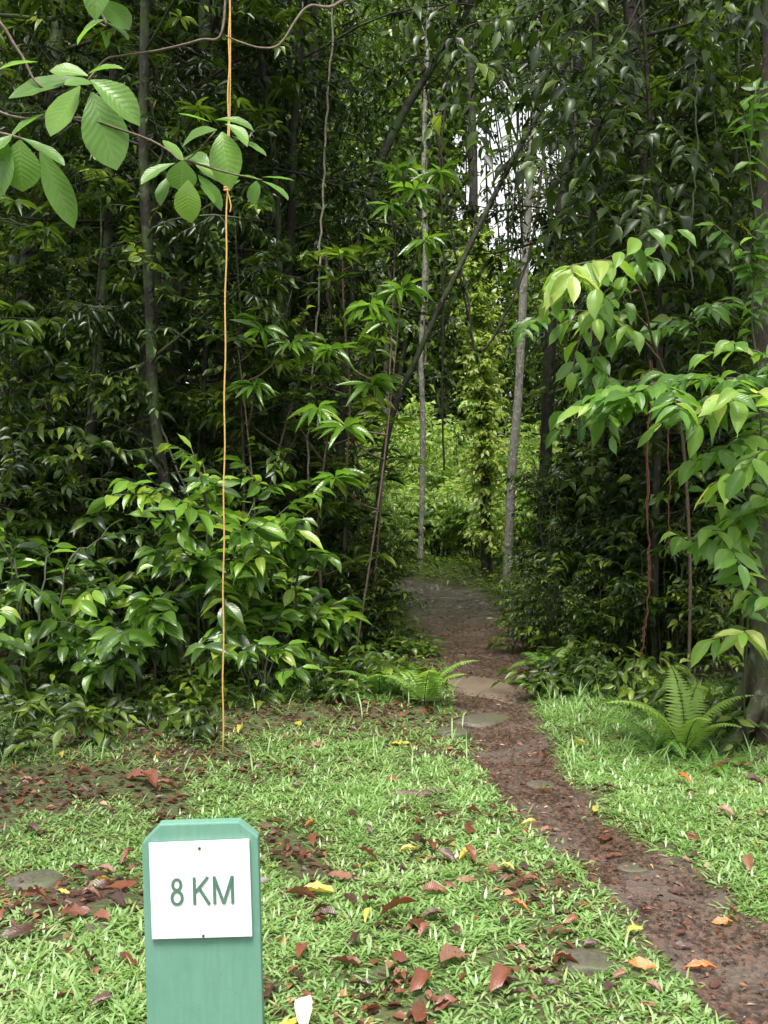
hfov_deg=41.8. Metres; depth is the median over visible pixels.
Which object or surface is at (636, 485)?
understorey tree
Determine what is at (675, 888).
fallen leaf
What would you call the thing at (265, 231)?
forest tree
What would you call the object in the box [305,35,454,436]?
forest tree
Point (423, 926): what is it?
fallen leaf
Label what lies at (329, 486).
thicket shrub
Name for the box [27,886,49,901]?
fallen leaf
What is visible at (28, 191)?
slender tree
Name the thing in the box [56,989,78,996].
fallen leaf
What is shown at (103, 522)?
broadleaf shrub
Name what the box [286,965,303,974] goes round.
fallen leaf
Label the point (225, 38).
understorey tree
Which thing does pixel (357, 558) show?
whorled sapling
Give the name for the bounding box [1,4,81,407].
understorey tree
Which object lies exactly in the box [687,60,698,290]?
tendril
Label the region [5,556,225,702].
broadleaf shrub
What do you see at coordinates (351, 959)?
fallen leaf
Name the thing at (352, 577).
thicket shrub
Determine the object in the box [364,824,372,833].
fallen leaf
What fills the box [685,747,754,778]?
fern
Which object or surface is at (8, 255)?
forest tree
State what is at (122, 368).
thicket shrub
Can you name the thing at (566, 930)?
fallen leaf
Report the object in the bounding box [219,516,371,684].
broadleaf shrub
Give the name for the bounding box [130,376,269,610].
thicket shrub
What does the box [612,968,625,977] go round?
fallen leaf
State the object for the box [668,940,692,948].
fallen leaf
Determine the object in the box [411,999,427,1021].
fallen leaf
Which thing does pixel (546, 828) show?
fallen leaf
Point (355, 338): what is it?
understorey tree
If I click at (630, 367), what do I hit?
understorey tree
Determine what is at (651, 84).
slender tree
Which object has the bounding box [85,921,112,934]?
stone
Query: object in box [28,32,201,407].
forest tree
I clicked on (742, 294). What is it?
understorey tree
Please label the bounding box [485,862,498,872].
fallen leaf
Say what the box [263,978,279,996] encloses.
fallen leaf
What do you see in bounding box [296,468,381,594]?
thicket shrub
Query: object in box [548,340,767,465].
arching sapling
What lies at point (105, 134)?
overhanging tree
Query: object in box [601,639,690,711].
plant
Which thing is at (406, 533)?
sunlit shrub
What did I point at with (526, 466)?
sunlit shrub
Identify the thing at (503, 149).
forest tree
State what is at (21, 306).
understorey tree
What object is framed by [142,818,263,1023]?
marker post
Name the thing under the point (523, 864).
fallen leaf
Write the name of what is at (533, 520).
thicket shrub
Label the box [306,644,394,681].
plant
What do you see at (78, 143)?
forest tree
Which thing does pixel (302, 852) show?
fallen leaf
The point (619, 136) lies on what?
slender tree
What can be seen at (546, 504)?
thicket shrub
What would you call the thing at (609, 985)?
fallen leaf
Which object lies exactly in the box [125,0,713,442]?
sky
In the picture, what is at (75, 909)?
fallen leaf
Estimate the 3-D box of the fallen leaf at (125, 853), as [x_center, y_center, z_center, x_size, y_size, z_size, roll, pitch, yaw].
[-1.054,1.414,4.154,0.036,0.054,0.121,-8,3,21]
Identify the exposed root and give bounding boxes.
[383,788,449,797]
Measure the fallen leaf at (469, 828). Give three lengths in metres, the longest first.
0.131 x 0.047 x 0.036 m
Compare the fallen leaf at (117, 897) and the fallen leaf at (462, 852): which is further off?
the fallen leaf at (462, 852)
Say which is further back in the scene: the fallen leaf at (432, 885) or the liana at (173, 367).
the liana at (173, 367)
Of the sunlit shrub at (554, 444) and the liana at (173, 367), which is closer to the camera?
the liana at (173, 367)
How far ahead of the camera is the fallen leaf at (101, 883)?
3.81 m
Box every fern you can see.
[334,668,415,694]
[382,660,478,704]
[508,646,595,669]
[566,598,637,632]
[596,661,663,691]
[596,717,715,758]
[602,662,753,753]
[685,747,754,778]
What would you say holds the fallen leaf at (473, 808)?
on the ground at (386, 1012)
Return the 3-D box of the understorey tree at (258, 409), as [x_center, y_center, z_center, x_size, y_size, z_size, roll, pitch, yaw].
[-1.062,-0.598,8.380,1.613,4.153,2.007,-1,2,-43]
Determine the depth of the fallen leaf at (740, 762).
5.39 m
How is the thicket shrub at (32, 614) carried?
on the ground at (386, 1012)
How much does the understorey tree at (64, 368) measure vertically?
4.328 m
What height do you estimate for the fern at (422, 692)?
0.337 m
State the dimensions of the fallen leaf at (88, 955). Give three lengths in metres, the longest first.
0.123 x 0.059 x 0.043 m
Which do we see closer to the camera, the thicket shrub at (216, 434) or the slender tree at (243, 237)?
the slender tree at (243, 237)
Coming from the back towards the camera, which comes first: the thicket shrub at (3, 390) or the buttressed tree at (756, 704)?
the thicket shrub at (3, 390)
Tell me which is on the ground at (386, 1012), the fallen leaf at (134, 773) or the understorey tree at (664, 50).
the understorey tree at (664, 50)
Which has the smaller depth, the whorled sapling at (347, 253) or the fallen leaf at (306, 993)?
the fallen leaf at (306, 993)
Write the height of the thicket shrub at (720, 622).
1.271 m
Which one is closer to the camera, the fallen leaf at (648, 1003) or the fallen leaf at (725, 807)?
the fallen leaf at (648, 1003)
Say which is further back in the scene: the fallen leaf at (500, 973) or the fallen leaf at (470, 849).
the fallen leaf at (470, 849)
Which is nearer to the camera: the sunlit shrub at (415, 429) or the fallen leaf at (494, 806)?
the fallen leaf at (494, 806)
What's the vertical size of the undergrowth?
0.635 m
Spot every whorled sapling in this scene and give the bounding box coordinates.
[208,309,317,663]
[225,310,384,640]
[250,391,419,661]
[274,233,430,640]
[288,274,433,675]
[307,239,400,545]
[368,160,467,638]
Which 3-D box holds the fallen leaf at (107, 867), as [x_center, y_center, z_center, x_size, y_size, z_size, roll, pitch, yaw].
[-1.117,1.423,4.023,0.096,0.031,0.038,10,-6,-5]
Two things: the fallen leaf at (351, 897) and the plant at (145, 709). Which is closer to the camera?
the fallen leaf at (351, 897)
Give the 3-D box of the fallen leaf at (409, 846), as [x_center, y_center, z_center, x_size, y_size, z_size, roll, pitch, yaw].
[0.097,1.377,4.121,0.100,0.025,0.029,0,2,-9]
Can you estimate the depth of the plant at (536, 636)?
8.94 m
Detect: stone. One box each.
[3,869,64,888]
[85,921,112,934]
[436,727,470,739]
[452,713,507,726]
[526,780,554,787]
[564,949,616,974]
[617,862,647,871]
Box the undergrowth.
[0,543,749,724]
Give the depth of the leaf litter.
4.87 m
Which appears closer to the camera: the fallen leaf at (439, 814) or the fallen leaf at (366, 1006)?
the fallen leaf at (366, 1006)
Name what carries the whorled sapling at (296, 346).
on the ground at (386, 1012)
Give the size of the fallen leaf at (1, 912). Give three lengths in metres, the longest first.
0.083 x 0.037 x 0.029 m
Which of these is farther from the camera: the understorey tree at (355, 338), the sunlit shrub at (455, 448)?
the sunlit shrub at (455, 448)
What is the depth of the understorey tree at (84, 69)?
10.62 m
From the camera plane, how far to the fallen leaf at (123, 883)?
3.79 m
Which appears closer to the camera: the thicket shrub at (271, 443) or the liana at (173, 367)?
the liana at (173, 367)
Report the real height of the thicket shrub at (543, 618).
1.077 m
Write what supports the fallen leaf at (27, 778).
on the ground at (386, 1012)
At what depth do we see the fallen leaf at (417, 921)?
3.36 m
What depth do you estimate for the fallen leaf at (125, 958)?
3.16 m
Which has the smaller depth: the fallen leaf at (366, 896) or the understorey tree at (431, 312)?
the fallen leaf at (366, 896)
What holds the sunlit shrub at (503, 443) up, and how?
on the ground at (386, 1012)
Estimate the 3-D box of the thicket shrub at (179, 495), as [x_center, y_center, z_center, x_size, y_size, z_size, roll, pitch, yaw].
[-1.966,0.159,9.164,1.715,2.338,1.911,0,2,-18]
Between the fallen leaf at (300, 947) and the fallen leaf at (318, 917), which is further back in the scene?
the fallen leaf at (318, 917)
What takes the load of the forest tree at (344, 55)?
on the ground at (386, 1012)
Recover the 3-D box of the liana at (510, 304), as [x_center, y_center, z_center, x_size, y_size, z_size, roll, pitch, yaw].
[1.638,-3.681,13.910,1.200,2.943,0.061,0,2,0]
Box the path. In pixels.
[388,579,767,1023]
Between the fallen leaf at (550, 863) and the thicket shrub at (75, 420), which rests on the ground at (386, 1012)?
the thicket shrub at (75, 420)
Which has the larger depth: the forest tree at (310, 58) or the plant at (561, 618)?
the forest tree at (310, 58)
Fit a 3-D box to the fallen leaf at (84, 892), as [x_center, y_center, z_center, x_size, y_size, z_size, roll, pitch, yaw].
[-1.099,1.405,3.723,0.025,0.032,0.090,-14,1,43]
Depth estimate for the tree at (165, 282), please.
14.43 m
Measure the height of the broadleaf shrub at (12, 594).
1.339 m
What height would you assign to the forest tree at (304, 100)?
16.562 m
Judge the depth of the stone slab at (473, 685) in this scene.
7.53 m
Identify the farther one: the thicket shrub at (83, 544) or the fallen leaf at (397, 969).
the thicket shrub at (83, 544)
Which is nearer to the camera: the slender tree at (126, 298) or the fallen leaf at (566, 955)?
the fallen leaf at (566, 955)
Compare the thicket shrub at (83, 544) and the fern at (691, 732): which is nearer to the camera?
the fern at (691, 732)
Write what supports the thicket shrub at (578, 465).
on the ground at (386, 1012)
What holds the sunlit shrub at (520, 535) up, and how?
on the ground at (386, 1012)
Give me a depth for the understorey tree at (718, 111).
7.97 m
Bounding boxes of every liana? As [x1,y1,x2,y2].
[159,242,332,382]
[159,409,188,496]
[306,0,333,640]
[405,0,468,320]
[439,0,450,470]
[460,145,545,352]
[570,3,592,478]
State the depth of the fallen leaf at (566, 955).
3.12 m
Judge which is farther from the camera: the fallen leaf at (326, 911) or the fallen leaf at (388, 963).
the fallen leaf at (326, 911)
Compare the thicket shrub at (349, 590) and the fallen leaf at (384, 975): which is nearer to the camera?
the fallen leaf at (384, 975)
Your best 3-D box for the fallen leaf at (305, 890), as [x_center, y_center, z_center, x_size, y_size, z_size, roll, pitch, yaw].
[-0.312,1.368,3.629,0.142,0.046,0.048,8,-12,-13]
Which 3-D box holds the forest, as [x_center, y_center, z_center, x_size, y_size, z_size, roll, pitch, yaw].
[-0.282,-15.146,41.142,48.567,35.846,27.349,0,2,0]
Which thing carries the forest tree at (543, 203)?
on the ground at (386, 1012)
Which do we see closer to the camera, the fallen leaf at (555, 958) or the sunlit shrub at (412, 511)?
the fallen leaf at (555, 958)
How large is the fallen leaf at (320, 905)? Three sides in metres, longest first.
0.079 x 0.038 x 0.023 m
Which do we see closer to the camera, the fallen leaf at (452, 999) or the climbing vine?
the fallen leaf at (452, 999)
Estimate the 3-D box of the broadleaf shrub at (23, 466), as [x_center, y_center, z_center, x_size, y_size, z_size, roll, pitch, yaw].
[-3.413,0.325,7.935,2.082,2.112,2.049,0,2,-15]
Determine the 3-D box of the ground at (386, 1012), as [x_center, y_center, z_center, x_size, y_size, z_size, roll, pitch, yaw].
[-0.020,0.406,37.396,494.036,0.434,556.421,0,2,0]
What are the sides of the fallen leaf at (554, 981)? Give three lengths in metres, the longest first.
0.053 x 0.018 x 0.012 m
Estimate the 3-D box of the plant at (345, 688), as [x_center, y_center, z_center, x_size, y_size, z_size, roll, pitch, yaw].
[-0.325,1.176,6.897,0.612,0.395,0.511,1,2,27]
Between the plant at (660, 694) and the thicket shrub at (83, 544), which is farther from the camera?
the thicket shrub at (83, 544)
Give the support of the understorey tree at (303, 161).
on the ground at (386, 1012)
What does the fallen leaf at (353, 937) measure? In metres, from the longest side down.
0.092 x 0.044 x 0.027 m
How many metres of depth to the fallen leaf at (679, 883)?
3.69 m
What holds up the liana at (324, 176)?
hanging from the slender tree at (286, 441)
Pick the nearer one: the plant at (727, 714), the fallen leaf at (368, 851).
the fallen leaf at (368, 851)
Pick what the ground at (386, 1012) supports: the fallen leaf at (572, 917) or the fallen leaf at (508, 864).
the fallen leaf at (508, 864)
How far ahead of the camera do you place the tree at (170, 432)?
10.74 m
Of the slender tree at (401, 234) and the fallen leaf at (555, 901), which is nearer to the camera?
the fallen leaf at (555, 901)
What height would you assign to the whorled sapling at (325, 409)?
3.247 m
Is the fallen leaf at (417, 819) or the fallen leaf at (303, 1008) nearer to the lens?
the fallen leaf at (303, 1008)
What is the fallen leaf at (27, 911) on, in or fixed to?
on the ground at (386, 1012)
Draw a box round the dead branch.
[83,668,184,719]
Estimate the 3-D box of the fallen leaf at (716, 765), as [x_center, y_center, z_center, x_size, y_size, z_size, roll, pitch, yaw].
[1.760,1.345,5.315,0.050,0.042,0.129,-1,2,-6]
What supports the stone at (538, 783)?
on the path
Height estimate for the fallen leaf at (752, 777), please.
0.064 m
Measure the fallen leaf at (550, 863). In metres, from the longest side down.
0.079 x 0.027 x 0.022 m
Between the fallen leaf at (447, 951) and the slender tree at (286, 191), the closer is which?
the fallen leaf at (447, 951)
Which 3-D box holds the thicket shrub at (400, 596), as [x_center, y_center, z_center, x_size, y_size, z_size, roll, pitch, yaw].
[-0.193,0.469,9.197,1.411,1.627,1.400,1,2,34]
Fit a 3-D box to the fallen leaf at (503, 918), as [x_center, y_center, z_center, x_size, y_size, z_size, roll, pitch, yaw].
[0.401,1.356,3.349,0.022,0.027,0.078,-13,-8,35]
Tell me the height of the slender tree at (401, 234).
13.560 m
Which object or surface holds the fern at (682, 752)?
on the ground at (386, 1012)
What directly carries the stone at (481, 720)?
on the path
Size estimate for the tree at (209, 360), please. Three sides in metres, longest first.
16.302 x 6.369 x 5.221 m
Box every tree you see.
[0,0,131,662]
[0,0,168,359]
[0,0,190,582]
[0,0,219,617]
[0,0,261,446]
[0,0,293,607]
[0,0,307,668]
[0,0,347,645]
[0,0,348,227]
[0,0,364,620]
[0,0,435,632]
[0,1,139,454]
[0,6,193,618]
[0,35,115,591]
[0,153,189,636]
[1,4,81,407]
[1,12,120,320]
[1,14,140,416]
[2,82,286,621]
[20,2,336,378]
[21,0,292,482]
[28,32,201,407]
[30,0,266,393]
[47,0,429,595]
[62,0,348,609]
[102,9,361,600]
[104,0,427,627]
[121,0,404,643]
[126,0,363,446]
[130,0,323,474]
[130,0,403,445]
[130,13,334,444]
[130,192,374,651]
[134,0,397,467]
[137,0,497,637]
[140,37,370,396]
[161,0,481,515]
[227,135,368,501]
[251,104,413,547]
[260,143,406,471]
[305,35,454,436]
[322,0,553,591]
[351,0,762,634]
[351,0,762,662]
[364,176,495,446]
[366,0,685,639]
[367,0,480,568]
[382,146,467,424]
[409,208,484,445]
[422,0,511,582]
[441,0,725,614]
[456,0,680,435]
[485,0,749,422]
[497,0,719,385]
[500,0,543,587]
[501,65,650,456]
[515,0,684,591]
[522,199,705,610]
[530,84,722,483]
[531,16,656,433]
[533,171,740,649]
[534,0,758,349]
[536,91,756,653]
[542,2,758,621]
[558,121,751,499]
[559,4,751,288]
[560,0,760,601]
[565,15,751,378]
[573,0,762,367]
[584,0,763,660]
[585,0,762,585]
[586,6,743,289]
[589,0,767,756]
[593,0,759,603]
[600,14,759,371]
[617,1,762,439]
[618,6,762,328]
[628,0,759,663]
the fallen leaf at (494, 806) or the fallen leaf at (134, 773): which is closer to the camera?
the fallen leaf at (494, 806)
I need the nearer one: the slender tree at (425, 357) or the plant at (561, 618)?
the plant at (561, 618)
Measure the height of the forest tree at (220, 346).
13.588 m
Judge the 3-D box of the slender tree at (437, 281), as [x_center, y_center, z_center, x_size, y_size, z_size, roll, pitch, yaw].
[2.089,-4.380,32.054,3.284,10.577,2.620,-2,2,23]
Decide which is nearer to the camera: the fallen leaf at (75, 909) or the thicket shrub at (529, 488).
the fallen leaf at (75, 909)
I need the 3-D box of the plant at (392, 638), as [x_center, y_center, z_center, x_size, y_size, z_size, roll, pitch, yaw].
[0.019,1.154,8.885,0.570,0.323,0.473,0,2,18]
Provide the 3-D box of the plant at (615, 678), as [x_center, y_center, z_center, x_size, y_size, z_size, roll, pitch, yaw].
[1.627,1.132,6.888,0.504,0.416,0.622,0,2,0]
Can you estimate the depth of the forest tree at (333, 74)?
13.11 m
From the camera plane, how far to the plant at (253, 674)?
7.02 m
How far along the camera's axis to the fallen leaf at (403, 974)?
3.04 m
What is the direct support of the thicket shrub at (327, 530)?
on the ground at (386, 1012)
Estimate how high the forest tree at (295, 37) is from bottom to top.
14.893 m
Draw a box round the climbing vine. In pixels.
[659,78,767,749]
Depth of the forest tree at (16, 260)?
14.87 m
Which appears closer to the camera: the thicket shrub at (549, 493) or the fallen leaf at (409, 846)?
the fallen leaf at (409, 846)
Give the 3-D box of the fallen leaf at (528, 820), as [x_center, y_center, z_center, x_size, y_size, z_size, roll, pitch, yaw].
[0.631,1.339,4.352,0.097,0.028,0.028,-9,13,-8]
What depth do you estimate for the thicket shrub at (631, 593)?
8.13 m
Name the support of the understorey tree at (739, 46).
on the ground at (386, 1012)
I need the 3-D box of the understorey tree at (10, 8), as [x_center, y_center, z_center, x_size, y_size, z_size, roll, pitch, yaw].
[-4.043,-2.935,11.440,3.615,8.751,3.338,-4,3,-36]
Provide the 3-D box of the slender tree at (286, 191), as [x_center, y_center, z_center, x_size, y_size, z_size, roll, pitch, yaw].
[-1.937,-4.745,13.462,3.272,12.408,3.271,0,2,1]
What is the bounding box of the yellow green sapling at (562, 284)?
[508,229,753,683]
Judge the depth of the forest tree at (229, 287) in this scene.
11.83 m
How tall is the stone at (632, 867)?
0.083 m
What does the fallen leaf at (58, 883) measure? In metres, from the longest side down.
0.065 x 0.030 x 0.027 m
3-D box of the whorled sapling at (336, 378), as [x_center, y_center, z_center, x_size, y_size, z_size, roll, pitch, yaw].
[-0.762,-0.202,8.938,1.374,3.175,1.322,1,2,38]
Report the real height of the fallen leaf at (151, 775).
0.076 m
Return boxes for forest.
[0,0,757,501]
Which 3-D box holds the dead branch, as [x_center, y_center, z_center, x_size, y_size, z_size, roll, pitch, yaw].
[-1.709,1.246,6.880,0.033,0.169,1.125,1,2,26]
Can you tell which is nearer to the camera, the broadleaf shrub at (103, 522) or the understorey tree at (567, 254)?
the broadleaf shrub at (103, 522)
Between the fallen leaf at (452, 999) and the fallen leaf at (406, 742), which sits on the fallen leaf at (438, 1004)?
the fallen leaf at (452, 999)
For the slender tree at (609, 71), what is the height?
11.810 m
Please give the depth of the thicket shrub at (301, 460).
11.70 m
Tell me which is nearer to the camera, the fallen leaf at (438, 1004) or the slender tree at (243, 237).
the fallen leaf at (438, 1004)
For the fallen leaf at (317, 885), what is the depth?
3.68 m
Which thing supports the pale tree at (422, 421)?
on the ground at (386, 1012)
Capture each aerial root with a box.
[640,360,652,656]
[667,406,670,549]
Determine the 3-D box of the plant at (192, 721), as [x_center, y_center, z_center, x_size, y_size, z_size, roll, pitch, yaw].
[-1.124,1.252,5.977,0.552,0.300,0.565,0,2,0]
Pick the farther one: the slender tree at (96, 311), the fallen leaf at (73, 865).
the slender tree at (96, 311)
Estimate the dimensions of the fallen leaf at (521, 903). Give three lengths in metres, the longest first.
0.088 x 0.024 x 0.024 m
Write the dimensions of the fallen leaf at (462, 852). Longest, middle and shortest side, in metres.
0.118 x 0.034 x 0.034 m
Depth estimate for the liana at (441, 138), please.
12.92 m
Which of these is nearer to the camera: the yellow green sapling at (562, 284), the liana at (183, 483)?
the yellow green sapling at (562, 284)
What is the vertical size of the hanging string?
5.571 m
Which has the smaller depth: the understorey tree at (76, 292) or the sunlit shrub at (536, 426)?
the understorey tree at (76, 292)
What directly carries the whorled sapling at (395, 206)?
on the ground at (386, 1012)
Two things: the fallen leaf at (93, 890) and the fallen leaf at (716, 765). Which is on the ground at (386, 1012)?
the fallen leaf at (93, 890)
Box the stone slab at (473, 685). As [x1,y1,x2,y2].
[447,676,519,703]
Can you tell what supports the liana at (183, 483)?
hanging from the slender tree at (151, 329)
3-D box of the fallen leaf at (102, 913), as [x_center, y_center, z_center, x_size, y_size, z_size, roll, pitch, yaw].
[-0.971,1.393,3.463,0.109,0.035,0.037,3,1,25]
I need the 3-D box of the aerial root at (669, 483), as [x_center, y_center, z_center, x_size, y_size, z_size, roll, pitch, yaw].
[2.124,-0.347,7.497,0.033,1.272,0.034,-1,2,-34]
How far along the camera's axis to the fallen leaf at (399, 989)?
2.97 m
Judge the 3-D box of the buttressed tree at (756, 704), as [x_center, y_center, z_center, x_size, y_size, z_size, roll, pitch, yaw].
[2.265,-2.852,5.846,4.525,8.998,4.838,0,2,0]
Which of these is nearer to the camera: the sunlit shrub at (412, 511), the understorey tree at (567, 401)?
the understorey tree at (567, 401)
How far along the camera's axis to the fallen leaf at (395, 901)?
3.42 m
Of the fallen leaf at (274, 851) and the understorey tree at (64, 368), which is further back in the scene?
the understorey tree at (64, 368)
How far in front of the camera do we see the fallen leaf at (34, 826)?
4.43 m
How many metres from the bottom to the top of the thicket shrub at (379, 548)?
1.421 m
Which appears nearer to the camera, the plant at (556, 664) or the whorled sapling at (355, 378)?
the plant at (556, 664)
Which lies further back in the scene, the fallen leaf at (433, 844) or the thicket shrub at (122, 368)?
the thicket shrub at (122, 368)
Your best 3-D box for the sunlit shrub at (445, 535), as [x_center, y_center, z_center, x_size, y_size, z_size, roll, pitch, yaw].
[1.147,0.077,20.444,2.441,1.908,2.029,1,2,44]
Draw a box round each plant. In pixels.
[0,676,80,731]
[0,722,54,762]
[6,674,96,723]
[49,695,138,751]
[98,676,184,734]
[145,696,236,742]
[218,659,288,703]
[302,650,376,703]
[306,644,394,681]
[353,625,416,653]
[483,615,567,653]
[489,662,594,696]
[524,646,616,689]
[538,600,599,643]
[564,612,634,666]
[583,648,660,699]
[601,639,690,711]
[612,642,708,689]
[643,671,745,726]
[666,689,767,756]
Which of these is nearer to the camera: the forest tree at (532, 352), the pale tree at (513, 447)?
the pale tree at (513, 447)
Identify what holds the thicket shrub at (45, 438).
on the ground at (386, 1012)
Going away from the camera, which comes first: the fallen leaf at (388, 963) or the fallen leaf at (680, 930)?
the fallen leaf at (388, 963)
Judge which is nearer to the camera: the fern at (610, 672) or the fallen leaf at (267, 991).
the fallen leaf at (267, 991)
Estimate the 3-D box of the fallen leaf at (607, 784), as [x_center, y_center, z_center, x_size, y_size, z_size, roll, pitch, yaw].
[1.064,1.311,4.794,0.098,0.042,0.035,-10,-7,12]
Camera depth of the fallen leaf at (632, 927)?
3.32 m
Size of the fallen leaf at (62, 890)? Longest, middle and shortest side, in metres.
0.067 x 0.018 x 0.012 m
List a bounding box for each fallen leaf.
[0,908,5,919]
[0,924,47,937]
[16,798,23,805]
[18,776,35,781]
[19,908,30,918]
[20,787,36,792]
[27,822,39,833]
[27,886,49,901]
[54,903,90,916]
[55,881,62,888]
[56,888,69,892]
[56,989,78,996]
[60,933,72,944]
[64,898,73,903]
[67,863,79,872]
[78,886,98,899]
[82,886,100,897]
[83,946,96,959]
[84,868,109,879]
[87,879,111,888]
[87,990,116,1007]
[89,876,112,882]
[90,965,99,976]
[92,908,109,920]
[97,863,114,872]
[104,880,142,888]
[104,890,125,906]
[115,952,136,965]
[120,847,138,865]
[125,768,147,778]
[135,769,157,788]
[155,778,178,790]
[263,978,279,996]
[266,849,285,857]
[278,886,316,898]
[279,1017,296,1023]
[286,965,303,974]
[292,781,302,785]
[294,995,312,1023]
[296,942,307,958]
[297,854,304,861]
[297,880,334,894]
[300,849,306,855]
[301,990,310,995]
[308,832,316,845]
[309,741,322,748]
[310,907,342,917]
[313,903,329,911]
[316,915,325,920]
[328,869,351,878]
[332,955,365,970]
[344,892,357,902]
[349,932,358,947]
[349,979,372,985]
[352,846,378,862]
[358,1002,380,1014]
[360,893,376,911]
[363,907,369,923]
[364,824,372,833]
[372,973,400,985]
[378,896,422,917]
[385,960,397,967]
[386,775,397,781]
[389,979,404,985]
[391,949,406,961]
[392,740,408,743]
[393,967,400,975]
[393,986,405,997]
[396,843,419,851]
[396,969,405,981]
[410,834,425,850]
[410,917,424,930]
[410,966,430,992]
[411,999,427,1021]
[412,817,421,822]
[417,880,446,893]
[418,922,430,937]
[423,906,445,916]
[425,988,431,998]
[429,839,436,849]
[430,812,447,816]
[431,999,448,1009]
[433,994,465,1011]
[435,848,454,860]
[435,942,467,967]
[442,881,456,888]
[447,925,460,932]
[456,876,478,882]
[459,847,467,859]
[464,806,481,813]
[464,822,474,836]
[464,844,476,861]
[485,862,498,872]
[486,867,497,873]
[489,802,496,811]
[490,962,512,992]
[499,915,511,925]
[502,862,514,869]
[503,987,533,999]
[507,898,528,910]
[516,944,525,950]
[519,818,537,825]
[519,862,528,870]
[524,872,539,880]
[541,826,556,831]
[544,860,555,868]
[547,925,562,933]
[547,978,562,984]
[552,953,560,965]
[553,897,561,904]
[555,929,573,935]
[556,952,578,963]
[564,913,579,923]
[570,739,587,744]
[582,937,597,946]
[599,782,617,791]
[600,834,612,839]
[604,979,617,1001]
[605,853,622,856]
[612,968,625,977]
[626,924,642,931]
[628,956,662,972]
[639,907,653,911]
[639,1000,660,1006]
[642,980,661,991]
[667,884,692,894]
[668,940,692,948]
[670,881,684,887]
[675,929,686,932]
[677,772,690,782]
[684,959,720,969]
[685,832,698,840]
[708,976,721,989]
[711,763,721,773]
[711,916,732,923]
[713,758,754,765]
[717,804,735,815]
[740,773,764,786]
[743,854,753,872]
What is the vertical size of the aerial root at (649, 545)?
2.305 m
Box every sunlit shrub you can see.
[329,447,407,563]
[332,417,430,532]
[350,388,452,488]
[351,503,424,573]
[352,481,460,560]
[364,429,470,550]
[372,388,497,540]
[390,469,478,558]
[414,416,507,549]
[426,477,524,563]
[430,390,540,497]
[449,431,539,552]
[467,495,553,570]
[498,414,585,543]
[500,442,578,545]
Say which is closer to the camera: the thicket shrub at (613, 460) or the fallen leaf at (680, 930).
the fallen leaf at (680, 930)
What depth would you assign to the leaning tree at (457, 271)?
9.50 m
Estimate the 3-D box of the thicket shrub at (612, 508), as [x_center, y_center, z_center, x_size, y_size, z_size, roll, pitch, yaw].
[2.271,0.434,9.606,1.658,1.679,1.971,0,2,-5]
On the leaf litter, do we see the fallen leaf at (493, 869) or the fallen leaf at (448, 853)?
the fallen leaf at (448, 853)
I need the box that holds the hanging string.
[222,0,231,752]
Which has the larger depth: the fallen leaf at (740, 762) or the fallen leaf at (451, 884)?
the fallen leaf at (740, 762)
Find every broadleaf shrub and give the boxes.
[0,416,85,604]
[0,518,152,701]
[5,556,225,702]
[8,434,214,670]
[70,433,334,691]
[182,589,321,700]
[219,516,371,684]
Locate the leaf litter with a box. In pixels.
[0,608,767,1023]
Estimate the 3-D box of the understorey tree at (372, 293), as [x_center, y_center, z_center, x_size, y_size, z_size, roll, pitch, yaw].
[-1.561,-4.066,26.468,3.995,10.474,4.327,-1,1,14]
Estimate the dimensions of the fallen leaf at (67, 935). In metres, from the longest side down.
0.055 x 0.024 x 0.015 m
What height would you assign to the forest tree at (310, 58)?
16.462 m
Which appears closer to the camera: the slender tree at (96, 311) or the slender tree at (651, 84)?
the slender tree at (96, 311)
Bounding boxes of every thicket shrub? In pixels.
[0,330,86,590]
[0,351,136,646]
[0,361,80,419]
[3,379,86,561]
[7,377,76,573]
[38,390,211,617]
[61,354,216,531]
[84,406,270,652]
[106,359,220,437]
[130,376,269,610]
[172,446,318,635]
[190,433,329,546]
[191,370,303,482]
[226,488,399,647]
[259,421,373,502]
[292,547,404,656]
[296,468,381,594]
[297,525,403,637]
[304,484,438,650]
[329,499,391,564]
[488,457,628,635]
[490,535,635,655]
[504,456,574,582]
[518,470,619,603]
[521,367,706,596]
[523,422,607,588]
[527,384,668,616]
[532,471,703,642]
[552,546,684,663]
[571,366,749,649]
[571,514,738,665]
[619,409,754,652]
[660,522,753,682]
[684,428,754,617]
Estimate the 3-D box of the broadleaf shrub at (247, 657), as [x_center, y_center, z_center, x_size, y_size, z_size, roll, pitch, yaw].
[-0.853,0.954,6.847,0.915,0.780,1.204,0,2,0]
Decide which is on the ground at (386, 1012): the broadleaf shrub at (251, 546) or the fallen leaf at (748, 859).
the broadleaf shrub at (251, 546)
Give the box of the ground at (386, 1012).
[0,538,767,1023]

